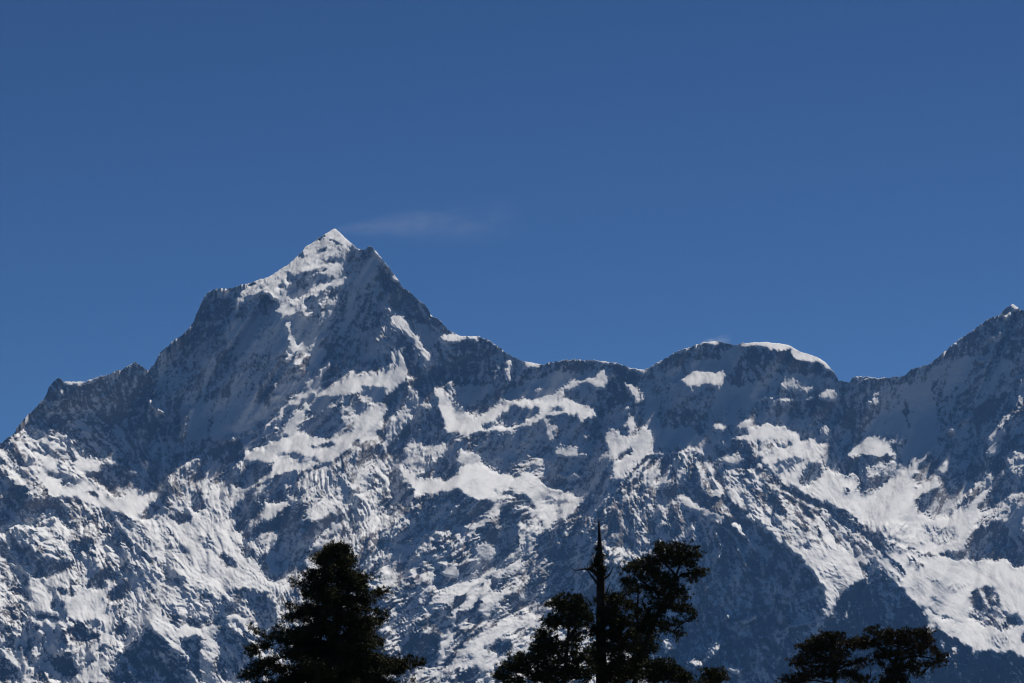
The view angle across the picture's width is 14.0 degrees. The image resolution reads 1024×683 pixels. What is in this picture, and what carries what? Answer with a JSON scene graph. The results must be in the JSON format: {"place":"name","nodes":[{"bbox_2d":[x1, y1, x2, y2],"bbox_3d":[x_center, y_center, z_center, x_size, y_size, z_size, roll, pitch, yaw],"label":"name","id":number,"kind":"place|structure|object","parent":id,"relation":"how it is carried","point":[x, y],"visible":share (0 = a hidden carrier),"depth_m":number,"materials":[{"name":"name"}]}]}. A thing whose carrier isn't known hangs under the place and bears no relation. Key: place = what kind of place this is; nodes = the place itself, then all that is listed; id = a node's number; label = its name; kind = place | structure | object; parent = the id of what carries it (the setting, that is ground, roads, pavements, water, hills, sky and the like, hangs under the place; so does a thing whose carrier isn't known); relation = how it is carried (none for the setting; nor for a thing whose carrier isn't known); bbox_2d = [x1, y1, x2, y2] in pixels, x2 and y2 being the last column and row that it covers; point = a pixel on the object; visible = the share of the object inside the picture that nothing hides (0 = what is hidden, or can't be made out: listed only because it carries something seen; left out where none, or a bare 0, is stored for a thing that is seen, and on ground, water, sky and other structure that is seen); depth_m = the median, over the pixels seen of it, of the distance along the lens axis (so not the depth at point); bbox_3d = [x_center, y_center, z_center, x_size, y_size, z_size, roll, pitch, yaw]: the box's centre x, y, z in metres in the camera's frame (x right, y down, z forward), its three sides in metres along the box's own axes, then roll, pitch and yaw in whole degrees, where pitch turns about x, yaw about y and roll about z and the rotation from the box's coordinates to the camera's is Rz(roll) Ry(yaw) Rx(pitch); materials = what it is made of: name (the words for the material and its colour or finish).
{"place":"outdoors","nodes":[
{"label":"outdoors","id":0,"kind":"place"},
{"bbox_2d":[0,229,1023,682],"bbox_3d":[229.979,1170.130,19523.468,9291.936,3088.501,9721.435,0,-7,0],"label":"mountain","id":1,"kind":"structure","parent":0,"point":[206,485],"depth_m":18021.53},
{"bbox_2d":[0,0,1023,442],"label":"sky","id":2,"kind":"structure","parent":0,"point":[634,184],"materials":[{"name":"blue"}]},
{"bbox_3d":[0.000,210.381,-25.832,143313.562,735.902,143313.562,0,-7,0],"label":"ground","id":3,"kind":"structure","parent":0,"visible":0},
{"bbox_2d":[236,539,426,682],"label":"conifer tree","id":4,"kind":"object","parent":3,"relation":"on","point":[347,655],"visible":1,"depth_m":149.24,"materials":[{"name":"green plant"}]},
{"bbox_2d":[490,589,599,682],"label":"pine tree","id":5,"kind":"object","parent":3,"relation":"on","point":[574,610],"visible":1,"depth_m":145.62,"materials":[{"name":"green plant"}]},
{"bbox_2d":[570,520,663,682],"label":"conifer tree","id":6,"kind":"object","parent":3,"relation":"on","point":[616,619],"visible":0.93,"depth_m":151.57,"materials":[{"name":"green plant"}]},
{"bbox_2d":[617,538,710,682],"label":"pine tree","id":7,"kind":"object","parent":3,"relation":"on","point":[649,565],"visible":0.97,"depth_m":149.82,"materials":[{"name":"green plant"}]},
{"bbox_2d":[633,655,708,682],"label":"pine tree","id":8,"kind":"object","parent":3,"relation":"on","point":[659,670],"visible":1,"depth_m":142.34,"materials":[{"name":"green plant"}]},
{"bbox_2d":[697,665,730,682],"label":"pine tree","id":9,"kind":"object","parent":3,"relation":"on","point":[713,675],"visible":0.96,"depth_m":157.47,"materials":[{"name":"green plant"}]},
{"bbox_2d":[774,628,876,682],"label":"pine tree","id":10,"kind":"object","parent":3,"relation":"on","point":[817,646],"visible":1,"depth_m":149.58,"materials":[{"name":"green plant"}]},
{"bbox_2d":[856,623,949,682],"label":"pine tree","id":11,"kind":"object","parent":3,"relation":"on","point":[922,641],"visible":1,"depth_m":149.62,"materials":[{"name":"green plant"}]}
]}

